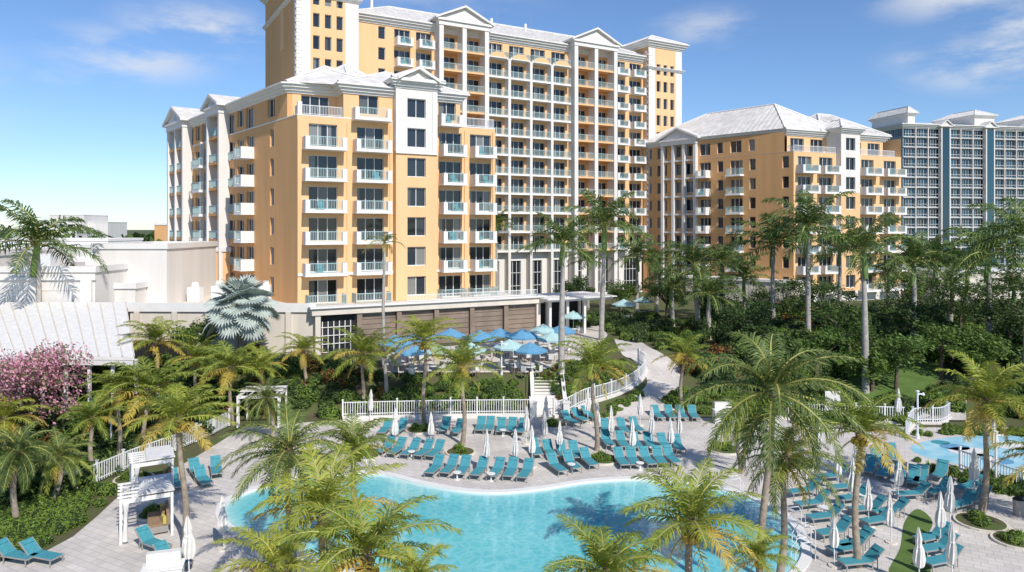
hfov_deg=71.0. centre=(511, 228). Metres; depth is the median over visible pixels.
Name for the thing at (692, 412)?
sun lounger
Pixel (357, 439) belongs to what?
coconut palm tree
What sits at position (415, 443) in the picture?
sun lounger
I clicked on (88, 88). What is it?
sky
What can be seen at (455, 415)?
white picket fence
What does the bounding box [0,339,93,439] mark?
flowering frangipani tree
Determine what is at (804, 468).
round planter
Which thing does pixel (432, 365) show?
patio umbrella and table
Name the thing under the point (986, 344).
broadleaf tree
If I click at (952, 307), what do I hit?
broadleaf tree
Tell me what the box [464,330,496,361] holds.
patio umbrella and table
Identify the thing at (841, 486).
sun lounger
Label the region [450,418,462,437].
sun lounger
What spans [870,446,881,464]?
sun lounger
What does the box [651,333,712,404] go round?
coconut palm tree
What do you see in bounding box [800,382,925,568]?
coconut palm tree
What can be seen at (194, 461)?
sun lounger
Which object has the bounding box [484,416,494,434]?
sun lounger
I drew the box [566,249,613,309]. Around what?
royal palm tree
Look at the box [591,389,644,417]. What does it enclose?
clipped hedge
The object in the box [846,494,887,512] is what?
sun lounger
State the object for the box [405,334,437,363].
patio umbrella and table
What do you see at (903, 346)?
broadleaf tree
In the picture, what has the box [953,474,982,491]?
sun lounger
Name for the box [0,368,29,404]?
flowering frangipani tree
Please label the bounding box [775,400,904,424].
white picket fence
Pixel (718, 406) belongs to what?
towel cabinet
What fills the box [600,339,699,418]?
garden path
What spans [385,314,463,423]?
coconut palm tree
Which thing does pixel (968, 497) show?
sun lounger
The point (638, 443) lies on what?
sun lounger
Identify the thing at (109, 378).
coconut palm tree
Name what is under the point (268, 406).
date palm tree
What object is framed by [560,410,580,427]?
sun lounger
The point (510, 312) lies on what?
restaurant building
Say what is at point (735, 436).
date palm tree
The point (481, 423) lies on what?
sun lounger
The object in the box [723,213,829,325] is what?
royal palm tree
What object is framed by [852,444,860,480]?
closed parasol
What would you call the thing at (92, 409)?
coconut palm tree
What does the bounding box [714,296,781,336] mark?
broadleaf tree
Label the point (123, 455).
white picket fence
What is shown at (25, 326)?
awning pavilion
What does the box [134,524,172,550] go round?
sun lounger
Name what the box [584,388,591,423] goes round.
closed parasol
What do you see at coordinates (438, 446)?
sun lounger
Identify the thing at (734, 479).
pool handrail
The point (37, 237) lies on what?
royal palm tree
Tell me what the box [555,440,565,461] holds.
sun lounger
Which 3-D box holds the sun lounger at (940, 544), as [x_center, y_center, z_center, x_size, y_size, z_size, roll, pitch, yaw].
[19.590,14.548,33.094,1.982,0.900,0.660,0,0,-16]
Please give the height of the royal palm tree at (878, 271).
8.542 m
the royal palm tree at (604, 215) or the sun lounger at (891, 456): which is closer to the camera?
the sun lounger at (891, 456)
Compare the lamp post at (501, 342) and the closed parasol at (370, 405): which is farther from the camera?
the lamp post at (501, 342)
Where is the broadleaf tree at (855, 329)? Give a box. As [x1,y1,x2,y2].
[810,301,876,350]
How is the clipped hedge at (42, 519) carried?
on the ground at (394, 380)
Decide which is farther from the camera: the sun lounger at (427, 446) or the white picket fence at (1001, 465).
the sun lounger at (427, 446)
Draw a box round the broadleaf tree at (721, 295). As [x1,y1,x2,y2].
[700,274,745,311]
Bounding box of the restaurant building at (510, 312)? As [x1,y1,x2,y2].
[128,289,616,354]
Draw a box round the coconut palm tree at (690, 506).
[617,457,775,571]
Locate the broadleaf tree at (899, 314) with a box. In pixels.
[882,297,950,354]
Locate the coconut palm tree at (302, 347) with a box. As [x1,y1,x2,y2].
[275,332,331,385]
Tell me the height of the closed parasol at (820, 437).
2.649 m
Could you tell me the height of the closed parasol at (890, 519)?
2.400 m
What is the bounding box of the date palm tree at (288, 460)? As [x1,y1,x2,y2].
[215,400,354,571]
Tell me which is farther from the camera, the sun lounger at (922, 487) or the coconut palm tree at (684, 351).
the coconut palm tree at (684, 351)
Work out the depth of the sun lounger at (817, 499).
38.42 m
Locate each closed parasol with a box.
[182,515,195,571]
[217,495,230,551]
[366,389,373,421]
[390,407,398,448]
[428,412,433,446]
[483,429,490,472]
[512,428,520,470]
[522,405,529,444]
[529,425,536,468]
[541,396,548,432]
[541,411,547,446]
[556,421,562,457]
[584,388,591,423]
[593,401,600,438]
[608,405,615,443]
[629,418,636,445]
[637,394,643,425]
[648,406,654,439]
[667,418,675,455]
[676,409,683,445]
[815,418,823,457]
[828,510,841,568]
[833,446,843,492]
[846,457,855,510]
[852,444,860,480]
[863,478,874,527]
[885,493,897,544]
[892,454,903,501]
[894,388,901,424]
[912,527,925,571]
[933,491,945,542]
[944,476,957,531]
[945,522,957,571]
[968,447,979,489]
[990,420,999,460]
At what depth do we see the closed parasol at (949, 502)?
35.64 m
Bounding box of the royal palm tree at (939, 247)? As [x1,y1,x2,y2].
[906,237,962,304]
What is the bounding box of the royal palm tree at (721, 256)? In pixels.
[691,240,759,311]
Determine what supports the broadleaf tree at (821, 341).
on the ground at (394, 380)
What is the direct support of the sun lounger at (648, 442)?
on the pool deck
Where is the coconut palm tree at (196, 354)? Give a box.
[163,335,226,403]
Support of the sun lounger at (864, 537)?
on the pool deck
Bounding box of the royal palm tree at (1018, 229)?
[956,196,1023,374]
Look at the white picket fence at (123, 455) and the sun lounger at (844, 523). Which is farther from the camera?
the white picket fence at (123, 455)
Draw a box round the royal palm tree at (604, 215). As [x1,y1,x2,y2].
[561,189,654,340]
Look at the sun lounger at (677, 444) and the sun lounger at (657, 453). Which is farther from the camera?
the sun lounger at (677, 444)
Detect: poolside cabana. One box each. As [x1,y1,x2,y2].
[117,473,174,544]
[128,445,174,497]
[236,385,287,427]
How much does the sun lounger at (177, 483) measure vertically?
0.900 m
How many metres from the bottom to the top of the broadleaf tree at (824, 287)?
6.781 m
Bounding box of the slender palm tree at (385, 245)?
[362,231,405,393]
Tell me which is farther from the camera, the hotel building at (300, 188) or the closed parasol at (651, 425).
the hotel building at (300, 188)
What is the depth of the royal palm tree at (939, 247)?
102.30 m
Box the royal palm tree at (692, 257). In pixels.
[644,238,743,320]
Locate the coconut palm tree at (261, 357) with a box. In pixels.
[238,345,289,407]
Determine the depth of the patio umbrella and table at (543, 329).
68.34 m
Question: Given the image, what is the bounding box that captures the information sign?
[825,391,839,408]
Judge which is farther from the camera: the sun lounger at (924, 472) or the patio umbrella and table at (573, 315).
the patio umbrella and table at (573, 315)
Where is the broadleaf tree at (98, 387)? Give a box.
[92,365,151,401]
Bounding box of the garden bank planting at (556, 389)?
[534,358,632,401]
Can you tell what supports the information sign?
on the ground at (394, 380)
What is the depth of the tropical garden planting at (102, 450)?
48.39 m
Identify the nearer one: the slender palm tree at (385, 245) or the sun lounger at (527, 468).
the sun lounger at (527, 468)
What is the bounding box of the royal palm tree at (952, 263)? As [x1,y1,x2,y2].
[924,247,1000,305]
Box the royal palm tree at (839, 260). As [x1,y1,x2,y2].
[810,222,877,301]
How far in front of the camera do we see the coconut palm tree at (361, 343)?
56.98 m
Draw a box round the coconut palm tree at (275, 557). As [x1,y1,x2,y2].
[210,525,343,571]
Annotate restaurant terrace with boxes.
[382,320,606,371]
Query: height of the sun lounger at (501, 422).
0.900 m
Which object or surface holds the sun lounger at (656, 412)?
on the pool deck
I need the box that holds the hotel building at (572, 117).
[260,0,689,294]
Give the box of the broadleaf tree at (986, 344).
[951,326,1013,380]
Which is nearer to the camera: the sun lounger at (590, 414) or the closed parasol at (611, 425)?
the closed parasol at (611, 425)
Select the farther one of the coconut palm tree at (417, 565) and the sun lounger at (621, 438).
the sun lounger at (621, 438)
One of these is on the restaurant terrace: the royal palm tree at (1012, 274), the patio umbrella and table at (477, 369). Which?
the patio umbrella and table at (477, 369)
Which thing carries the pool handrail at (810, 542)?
on the pool deck
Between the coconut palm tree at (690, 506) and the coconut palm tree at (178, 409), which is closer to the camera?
the coconut palm tree at (690, 506)
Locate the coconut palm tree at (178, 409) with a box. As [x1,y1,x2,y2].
[116,376,250,547]
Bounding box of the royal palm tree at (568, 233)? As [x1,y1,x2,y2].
[514,212,606,374]
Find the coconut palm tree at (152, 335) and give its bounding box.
[116,316,196,393]
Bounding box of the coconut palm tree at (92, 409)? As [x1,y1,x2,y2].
[57,391,128,480]
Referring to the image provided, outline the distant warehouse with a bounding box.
[0,223,166,255]
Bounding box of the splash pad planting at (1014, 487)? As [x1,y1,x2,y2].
[913,457,1023,497]
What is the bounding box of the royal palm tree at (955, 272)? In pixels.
[918,264,984,321]
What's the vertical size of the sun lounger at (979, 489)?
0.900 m
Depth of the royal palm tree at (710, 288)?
77.02 m
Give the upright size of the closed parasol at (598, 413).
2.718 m
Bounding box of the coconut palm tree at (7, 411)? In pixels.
[0,395,52,451]
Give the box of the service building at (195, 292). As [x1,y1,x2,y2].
[63,247,272,301]
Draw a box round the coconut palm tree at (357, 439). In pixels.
[300,413,399,553]
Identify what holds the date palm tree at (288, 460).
on the ground at (394, 380)
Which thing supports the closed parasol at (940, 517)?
on the pool deck
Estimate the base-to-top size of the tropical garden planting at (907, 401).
1.936 m
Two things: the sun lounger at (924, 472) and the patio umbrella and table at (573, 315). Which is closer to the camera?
the sun lounger at (924, 472)
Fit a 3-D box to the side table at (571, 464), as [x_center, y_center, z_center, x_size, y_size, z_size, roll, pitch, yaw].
[3.669,14.770,44.355,0.500,0.460,0.500,0,0,0]
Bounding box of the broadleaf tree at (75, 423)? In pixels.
[62,398,135,440]
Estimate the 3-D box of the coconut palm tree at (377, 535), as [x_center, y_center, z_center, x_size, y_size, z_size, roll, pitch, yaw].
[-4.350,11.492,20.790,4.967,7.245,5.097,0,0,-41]
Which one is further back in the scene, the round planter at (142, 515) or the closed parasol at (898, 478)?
the closed parasol at (898, 478)
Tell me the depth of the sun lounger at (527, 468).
43.52 m
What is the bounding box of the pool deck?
[0,418,1023,571]
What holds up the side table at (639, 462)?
on the pool deck
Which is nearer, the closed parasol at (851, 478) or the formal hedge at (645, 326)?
the closed parasol at (851, 478)
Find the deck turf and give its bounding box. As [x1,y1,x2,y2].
[889,509,932,571]
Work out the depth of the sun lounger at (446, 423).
53.39 m
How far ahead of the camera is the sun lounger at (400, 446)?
48.07 m
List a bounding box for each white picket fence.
[64,408,230,487]
[342,396,532,420]
[552,348,646,417]
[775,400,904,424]
[905,401,951,436]
[958,446,1023,481]
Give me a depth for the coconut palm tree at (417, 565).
18.87 m
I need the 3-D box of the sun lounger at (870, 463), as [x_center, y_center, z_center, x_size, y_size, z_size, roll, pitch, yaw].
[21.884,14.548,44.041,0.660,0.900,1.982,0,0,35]
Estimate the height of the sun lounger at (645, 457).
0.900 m
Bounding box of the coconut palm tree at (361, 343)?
[323,325,404,398]
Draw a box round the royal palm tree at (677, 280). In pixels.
[634,261,702,326]
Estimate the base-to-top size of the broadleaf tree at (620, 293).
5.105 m
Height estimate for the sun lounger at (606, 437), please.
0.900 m
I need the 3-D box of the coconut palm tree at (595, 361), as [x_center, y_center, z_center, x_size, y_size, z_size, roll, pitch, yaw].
[5.595,11.084,48.244,5.910,8.056,5.842,0,0,-27]
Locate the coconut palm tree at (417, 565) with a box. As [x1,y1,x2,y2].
[372,542,457,571]
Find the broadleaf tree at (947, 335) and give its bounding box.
[907,315,983,375]
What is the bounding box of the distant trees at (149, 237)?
[0,231,1005,267]
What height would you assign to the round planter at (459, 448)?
0.696 m
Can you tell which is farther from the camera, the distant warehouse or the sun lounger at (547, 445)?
the distant warehouse
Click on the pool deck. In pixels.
(93, 545)
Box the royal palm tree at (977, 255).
[937,219,1023,331]
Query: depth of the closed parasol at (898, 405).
54.91 m
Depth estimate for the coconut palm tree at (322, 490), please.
24.73 m
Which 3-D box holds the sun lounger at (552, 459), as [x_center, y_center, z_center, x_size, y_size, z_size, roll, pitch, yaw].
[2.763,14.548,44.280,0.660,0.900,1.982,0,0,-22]
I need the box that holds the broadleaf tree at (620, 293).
[605,278,641,310]
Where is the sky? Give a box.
[0,0,1023,229]
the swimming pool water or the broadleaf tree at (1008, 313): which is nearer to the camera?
the swimming pool water
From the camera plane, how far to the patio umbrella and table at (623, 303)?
90.89 m
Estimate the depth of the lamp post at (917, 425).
51.19 m
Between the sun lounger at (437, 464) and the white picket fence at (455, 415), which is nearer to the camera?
the sun lounger at (437, 464)
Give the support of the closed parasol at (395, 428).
on the pool deck
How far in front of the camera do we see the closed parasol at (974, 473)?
39.98 m
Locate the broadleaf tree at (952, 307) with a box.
[917,274,1005,327]
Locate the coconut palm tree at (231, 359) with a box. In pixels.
[184,340,277,425]
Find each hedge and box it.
[0,481,119,558]
[353,410,528,418]
[380,371,526,412]
[569,308,700,359]
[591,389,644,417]
[660,385,755,414]
[686,266,1023,301]
[910,421,1023,436]
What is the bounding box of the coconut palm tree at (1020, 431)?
[982,419,1023,486]
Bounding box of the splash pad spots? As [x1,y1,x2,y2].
[930,440,1023,463]
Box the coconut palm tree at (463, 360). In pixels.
[418,332,503,445]
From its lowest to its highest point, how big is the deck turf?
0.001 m
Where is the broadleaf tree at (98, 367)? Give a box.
[47,365,107,391]
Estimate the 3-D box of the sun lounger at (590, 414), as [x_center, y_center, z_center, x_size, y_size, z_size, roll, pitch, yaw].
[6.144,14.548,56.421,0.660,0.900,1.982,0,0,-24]
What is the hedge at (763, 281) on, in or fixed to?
on the ground at (394, 380)
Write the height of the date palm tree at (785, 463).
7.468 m
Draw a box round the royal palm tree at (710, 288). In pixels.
[671,265,750,339]
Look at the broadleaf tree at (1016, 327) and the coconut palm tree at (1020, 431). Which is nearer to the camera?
the coconut palm tree at (1020, 431)
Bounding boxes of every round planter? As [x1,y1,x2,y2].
[113,468,154,485]
[136,502,159,521]
[358,447,379,460]
[406,422,428,434]
[445,442,475,457]
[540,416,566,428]
[591,450,617,465]
[709,439,741,454]
[778,453,815,471]
[953,508,1009,532]
[990,528,1023,550]
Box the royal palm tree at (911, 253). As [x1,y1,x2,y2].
[868,229,959,335]
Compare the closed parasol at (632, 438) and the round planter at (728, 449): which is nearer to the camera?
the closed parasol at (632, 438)
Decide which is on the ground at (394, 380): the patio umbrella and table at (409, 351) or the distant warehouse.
the distant warehouse
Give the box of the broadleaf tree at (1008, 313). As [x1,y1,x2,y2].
[965,274,1023,346]
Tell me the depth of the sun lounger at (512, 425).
53.25 m
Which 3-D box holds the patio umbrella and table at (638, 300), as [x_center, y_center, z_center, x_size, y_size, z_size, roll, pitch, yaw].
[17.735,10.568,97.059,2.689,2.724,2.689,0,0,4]
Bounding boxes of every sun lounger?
[0,537,38,567]
[18,536,64,567]
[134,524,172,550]
[152,539,193,567]
[166,467,180,487]
[187,457,199,481]
[193,464,213,489]
[210,455,222,478]
[376,418,392,434]
[377,435,396,456]
[385,436,407,458]
[390,418,408,436]
[399,437,421,459]
[412,438,434,460]
[423,453,444,478]
[424,439,445,458]
[438,416,451,434]
[438,453,459,477]
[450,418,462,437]
[454,454,471,479]
[469,455,489,480]
[474,416,485,433]
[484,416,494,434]
[485,456,505,481]
[495,417,506,435]
[502,456,518,480]
[505,417,517,431]
[516,417,523,436]
[516,457,534,482]
[528,437,543,458]
[541,439,558,460]
[545,452,568,476]
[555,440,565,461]
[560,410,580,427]
[561,450,582,473]
[567,440,583,461]
[570,407,589,424]
[578,447,599,470]
[581,405,593,422]
[600,418,614,432]
[600,429,615,449]
[612,446,630,469]
[615,430,629,446]
[616,417,629,432]
[625,446,640,464]
[628,416,645,431]
[628,431,642,447]
[637,446,657,468]
[642,431,655,449]
[650,404,665,421]
[651,445,666,463]
[656,432,674,448]
[661,444,682,467]
[663,404,676,417]
[672,433,686,454]
[675,405,688,421]
[687,405,700,421]
[786,478,821,499]
[792,488,830,512]
[804,501,845,525]
[813,514,851,542]
[815,463,849,482]
[824,530,869,559]
[825,476,862,494]
[834,483,872,504]
[836,543,884,571]
[839,524,875,554]
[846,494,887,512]
[859,505,899,526]
[862,454,876,477]
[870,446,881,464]
[870,496,910,517]
[875,457,891,481]
[886,442,902,463]
[891,460,906,480]
[891,480,931,500]
[906,463,920,487]
[912,463,929,486]
[912,521,953,543]
[914,529,959,556]
[923,476,955,499]
[925,543,964,571]
[931,458,949,480]
[944,488,979,512]
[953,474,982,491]
[959,482,992,502]
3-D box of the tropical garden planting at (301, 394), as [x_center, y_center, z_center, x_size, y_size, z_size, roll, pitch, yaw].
[-19.916,12.947,61.257,23.140,4.633,9.616,0,0,29]
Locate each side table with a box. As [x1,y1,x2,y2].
[408,450,414,458]
[453,471,460,480]
[487,472,494,481]
[567,462,574,471]
[636,461,643,470]
[819,505,828,511]
[890,479,897,488]
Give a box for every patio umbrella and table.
[378,335,412,370]
[394,343,423,377]
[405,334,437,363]
[423,343,448,375]
[436,328,465,359]
[459,343,485,375]
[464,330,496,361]
[488,328,510,356]
[493,339,521,372]
[505,328,538,362]
[514,342,547,376]
[529,324,553,352]
[536,331,566,363]
[552,326,575,353]
[565,311,585,335]
[612,299,635,316]
[633,296,653,311]
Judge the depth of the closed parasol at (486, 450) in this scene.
44.23 m
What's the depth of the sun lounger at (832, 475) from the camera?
42.48 m
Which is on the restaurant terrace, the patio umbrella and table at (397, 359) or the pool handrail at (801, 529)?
the patio umbrella and table at (397, 359)
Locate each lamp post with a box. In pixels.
[110,415,116,448]
[500,341,506,374]
[916,390,924,438]
[994,431,1003,478]
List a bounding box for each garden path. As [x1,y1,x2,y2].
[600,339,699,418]
[919,400,966,419]
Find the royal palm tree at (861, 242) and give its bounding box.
[808,212,928,393]
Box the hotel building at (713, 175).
[637,103,907,301]
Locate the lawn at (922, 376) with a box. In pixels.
[846,362,939,398]
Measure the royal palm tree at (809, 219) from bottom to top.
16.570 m
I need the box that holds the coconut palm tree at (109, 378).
[76,367,162,464]
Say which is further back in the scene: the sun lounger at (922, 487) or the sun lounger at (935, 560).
the sun lounger at (922, 487)
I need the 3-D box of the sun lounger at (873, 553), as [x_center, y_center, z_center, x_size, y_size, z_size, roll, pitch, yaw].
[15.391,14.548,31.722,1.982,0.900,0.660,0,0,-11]
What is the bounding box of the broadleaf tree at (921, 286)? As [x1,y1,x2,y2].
[868,268,941,318]
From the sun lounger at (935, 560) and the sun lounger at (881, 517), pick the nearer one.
the sun lounger at (935, 560)
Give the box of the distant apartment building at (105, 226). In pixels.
[39,215,126,237]
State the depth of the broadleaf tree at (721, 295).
87.26 m
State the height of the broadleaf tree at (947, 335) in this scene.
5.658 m
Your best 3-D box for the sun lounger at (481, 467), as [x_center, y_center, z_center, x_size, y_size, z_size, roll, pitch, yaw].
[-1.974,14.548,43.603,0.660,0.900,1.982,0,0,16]
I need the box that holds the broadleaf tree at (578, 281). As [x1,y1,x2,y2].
[552,274,595,292]
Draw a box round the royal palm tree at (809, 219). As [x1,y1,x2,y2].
[757,188,866,330]
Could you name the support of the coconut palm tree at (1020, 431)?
on the pool deck
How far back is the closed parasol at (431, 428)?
49.32 m
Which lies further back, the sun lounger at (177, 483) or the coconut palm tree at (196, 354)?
the coconut palm tree at (196, 354)
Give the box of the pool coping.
[215,471,811,571]
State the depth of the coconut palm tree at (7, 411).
44.28 m
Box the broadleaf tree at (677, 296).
[643,279,687,317]
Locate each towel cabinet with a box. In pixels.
[140,548,185,571]
[712,402,731,423]
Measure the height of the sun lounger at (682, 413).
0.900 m
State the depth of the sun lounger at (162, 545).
32.14 m
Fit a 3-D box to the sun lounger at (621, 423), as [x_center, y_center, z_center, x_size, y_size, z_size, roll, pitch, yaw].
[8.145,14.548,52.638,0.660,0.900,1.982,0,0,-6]
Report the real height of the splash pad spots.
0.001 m
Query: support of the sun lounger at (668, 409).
on the pool deck
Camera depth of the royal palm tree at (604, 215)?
76.31 m
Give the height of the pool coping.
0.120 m
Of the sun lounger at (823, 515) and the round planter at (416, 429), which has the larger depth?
the round planter at (416, 429)
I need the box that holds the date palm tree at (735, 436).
[702,396,767,473]
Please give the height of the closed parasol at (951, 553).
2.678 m
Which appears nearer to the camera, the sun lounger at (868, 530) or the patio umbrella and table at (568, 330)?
the sun lounger at (868, 530)
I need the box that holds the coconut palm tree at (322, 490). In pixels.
[245,442,407,571]
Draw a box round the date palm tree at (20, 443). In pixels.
[0,421,64,517]
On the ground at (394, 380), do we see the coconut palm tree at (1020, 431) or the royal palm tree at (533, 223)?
the royal palm tree at (533, 223)
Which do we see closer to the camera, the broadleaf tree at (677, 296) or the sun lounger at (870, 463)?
the sun lounger at (870, 463)
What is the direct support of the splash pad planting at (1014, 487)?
on the pool deck
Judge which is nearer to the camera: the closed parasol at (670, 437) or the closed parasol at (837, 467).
the closed parasol at (837, 467)
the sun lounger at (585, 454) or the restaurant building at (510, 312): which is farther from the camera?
the restaurant building at (510, 312)
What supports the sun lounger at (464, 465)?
on the pool deck
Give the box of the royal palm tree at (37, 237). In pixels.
[0,199,108,302]
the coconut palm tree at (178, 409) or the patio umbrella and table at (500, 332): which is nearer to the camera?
the coconut palm tree at (178, 409)
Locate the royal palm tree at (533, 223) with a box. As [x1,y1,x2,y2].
[512,208,545,233]
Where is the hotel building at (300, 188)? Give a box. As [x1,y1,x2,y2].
[162,64,497,304]
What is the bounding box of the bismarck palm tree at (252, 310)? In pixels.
[201,274,279,352]
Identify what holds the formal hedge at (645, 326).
on the ground at (394, 380)
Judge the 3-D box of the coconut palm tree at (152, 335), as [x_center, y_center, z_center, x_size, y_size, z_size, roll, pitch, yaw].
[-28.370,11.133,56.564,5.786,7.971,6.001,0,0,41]
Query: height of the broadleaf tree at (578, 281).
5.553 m
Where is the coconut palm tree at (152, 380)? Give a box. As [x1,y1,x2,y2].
[84,356,204,457]
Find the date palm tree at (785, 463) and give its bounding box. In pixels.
[729,421,859,571]
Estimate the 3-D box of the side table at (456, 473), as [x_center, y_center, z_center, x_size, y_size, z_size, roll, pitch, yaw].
[-3.273,14.770,42.857,0.500,0.460,0.500,0,0,0]
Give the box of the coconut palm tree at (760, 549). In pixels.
[719,527,801,571]
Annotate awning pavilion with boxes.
[0,301,187,412]
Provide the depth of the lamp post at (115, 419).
47.09 m
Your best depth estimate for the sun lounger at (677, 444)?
48.77 m
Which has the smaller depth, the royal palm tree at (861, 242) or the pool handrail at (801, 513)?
the pool handrail at (801, 513)
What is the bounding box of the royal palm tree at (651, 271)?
[627,245,678,311]
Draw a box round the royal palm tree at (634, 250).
[606,234,663,312]
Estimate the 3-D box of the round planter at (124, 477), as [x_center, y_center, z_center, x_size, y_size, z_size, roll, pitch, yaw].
[-22.558,14.675,42.857,2.240,0.714,2.240,0,0,0]
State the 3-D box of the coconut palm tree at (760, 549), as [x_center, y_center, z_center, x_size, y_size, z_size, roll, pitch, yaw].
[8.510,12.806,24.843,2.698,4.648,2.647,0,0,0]
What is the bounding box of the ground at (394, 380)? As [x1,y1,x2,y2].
[0,230,1023,561]
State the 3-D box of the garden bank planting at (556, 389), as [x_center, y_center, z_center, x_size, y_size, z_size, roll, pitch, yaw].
[7.404,12.873,62.931,11.126,2.774,5.620,0,0,-34]
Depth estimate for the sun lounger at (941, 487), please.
40.34 m
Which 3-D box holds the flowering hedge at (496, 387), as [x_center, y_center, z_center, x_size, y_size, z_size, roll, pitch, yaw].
[-4.759,13.448,59.326,12.000,3.042,4.425,0,0,0]
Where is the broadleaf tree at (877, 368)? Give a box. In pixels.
[841,347,899,391]
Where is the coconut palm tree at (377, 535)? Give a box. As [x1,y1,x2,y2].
[274,486,462,571]
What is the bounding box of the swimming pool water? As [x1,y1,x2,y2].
[225,475,801,571]
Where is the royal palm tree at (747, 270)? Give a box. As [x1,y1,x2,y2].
[713,251,777,310]
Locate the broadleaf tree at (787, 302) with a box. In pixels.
[749,274,813,315]
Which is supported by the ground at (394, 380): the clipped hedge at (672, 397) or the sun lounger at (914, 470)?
the clipped hedge at (672, 397)
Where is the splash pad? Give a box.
[910,436,1023,476]
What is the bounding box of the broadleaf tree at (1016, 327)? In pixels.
[985,288,1023,340]
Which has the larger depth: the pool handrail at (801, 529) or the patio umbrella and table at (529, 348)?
the patio umbrella and table at (529, 348)
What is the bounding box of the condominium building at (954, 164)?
[868,106,1023,264]
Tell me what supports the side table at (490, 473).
on the pool deck
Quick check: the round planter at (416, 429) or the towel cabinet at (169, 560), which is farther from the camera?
the round planter at (416, 429)
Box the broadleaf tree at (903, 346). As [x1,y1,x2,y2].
[854,331,938,390]
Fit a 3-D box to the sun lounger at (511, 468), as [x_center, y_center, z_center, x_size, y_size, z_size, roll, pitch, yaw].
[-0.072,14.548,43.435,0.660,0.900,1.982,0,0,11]
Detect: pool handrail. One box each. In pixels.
[724,475,742,491]
[787,506,805,525]
[790,537,815,560]
[792,522,815,544]
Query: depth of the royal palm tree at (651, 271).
102.80 m
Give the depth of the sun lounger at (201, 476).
42.29 m
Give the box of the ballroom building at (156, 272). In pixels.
[0,241,217,359]
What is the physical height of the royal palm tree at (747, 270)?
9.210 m
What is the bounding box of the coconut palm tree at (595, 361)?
[550,336,635,450]
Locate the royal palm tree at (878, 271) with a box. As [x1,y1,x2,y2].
[854,254,926,301]
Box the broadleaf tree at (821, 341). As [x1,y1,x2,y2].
[781,326,855,381]
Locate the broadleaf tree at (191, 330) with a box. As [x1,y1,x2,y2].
[165,315,218,355]
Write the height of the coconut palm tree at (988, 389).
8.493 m
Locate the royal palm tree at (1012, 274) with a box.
[977,262,1023,307]
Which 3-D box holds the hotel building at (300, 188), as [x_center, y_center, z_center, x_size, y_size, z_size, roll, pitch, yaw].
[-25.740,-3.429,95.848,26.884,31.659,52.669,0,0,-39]
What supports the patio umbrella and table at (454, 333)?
on the restaurant terrace
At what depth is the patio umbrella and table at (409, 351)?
60.52 m
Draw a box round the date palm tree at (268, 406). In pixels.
[235,377,295,436]
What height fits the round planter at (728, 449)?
0.716 m
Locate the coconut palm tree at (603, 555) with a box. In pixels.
[540,513,677,571]
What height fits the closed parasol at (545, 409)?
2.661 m
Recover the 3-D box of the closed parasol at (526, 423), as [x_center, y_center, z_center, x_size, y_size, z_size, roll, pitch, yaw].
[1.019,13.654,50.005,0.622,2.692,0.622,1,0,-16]
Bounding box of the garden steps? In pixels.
[530,355,570,418]
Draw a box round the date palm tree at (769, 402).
[669,330,879,571]
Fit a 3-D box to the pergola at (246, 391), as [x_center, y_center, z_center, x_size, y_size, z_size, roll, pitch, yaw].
[-19.228,13.725,55.369,3.320,2.550,2.900,0,0,-5]
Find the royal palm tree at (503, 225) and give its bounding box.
[495,209,515,286]
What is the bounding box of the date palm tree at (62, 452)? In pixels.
[20,426,97,498]
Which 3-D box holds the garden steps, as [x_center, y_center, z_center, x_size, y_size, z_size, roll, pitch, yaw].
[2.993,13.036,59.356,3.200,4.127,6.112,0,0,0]
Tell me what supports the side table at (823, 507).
on the pool deck
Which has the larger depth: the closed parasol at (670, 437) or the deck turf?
the closed parasol at (670, 437)
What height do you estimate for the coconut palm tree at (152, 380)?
6.447 m
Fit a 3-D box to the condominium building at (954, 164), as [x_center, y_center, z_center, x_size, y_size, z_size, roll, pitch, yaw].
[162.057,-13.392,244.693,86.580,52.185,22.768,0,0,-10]
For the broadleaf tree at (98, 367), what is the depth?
57.97 m
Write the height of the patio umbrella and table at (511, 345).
2.716 m
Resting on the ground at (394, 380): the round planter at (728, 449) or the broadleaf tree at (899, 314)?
the broadleaf tree at (899, 314)
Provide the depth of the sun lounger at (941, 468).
43.41 m
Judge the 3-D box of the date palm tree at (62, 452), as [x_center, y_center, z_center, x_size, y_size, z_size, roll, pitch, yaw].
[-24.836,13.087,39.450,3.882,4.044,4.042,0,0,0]
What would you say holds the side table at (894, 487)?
on the pool deck
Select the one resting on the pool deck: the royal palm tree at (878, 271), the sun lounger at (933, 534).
the sun lounger at (933, 534)
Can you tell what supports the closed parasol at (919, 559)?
on the deck turf
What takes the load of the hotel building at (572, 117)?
on the ground at (394, 380)
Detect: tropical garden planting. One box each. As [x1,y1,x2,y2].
[0,352,244,509]
[188,343,395,420]
[678,294,861,394]
[792,387,915,425]
[858,299,1023,375]
[915,371,1023,418]
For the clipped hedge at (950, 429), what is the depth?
52.22 m
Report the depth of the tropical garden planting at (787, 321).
70.58 m
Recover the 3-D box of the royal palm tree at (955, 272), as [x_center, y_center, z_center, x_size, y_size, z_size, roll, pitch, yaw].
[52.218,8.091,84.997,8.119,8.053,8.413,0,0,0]
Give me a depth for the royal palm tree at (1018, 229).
62.17 m
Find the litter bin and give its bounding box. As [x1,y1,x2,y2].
[1012,496,1023,516]
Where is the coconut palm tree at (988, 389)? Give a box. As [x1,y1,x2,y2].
[916,350,1023,513]
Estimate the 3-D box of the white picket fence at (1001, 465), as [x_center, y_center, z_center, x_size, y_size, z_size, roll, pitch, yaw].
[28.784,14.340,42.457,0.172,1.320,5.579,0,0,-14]
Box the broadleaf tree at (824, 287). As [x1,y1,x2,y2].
[791,277,858,325]

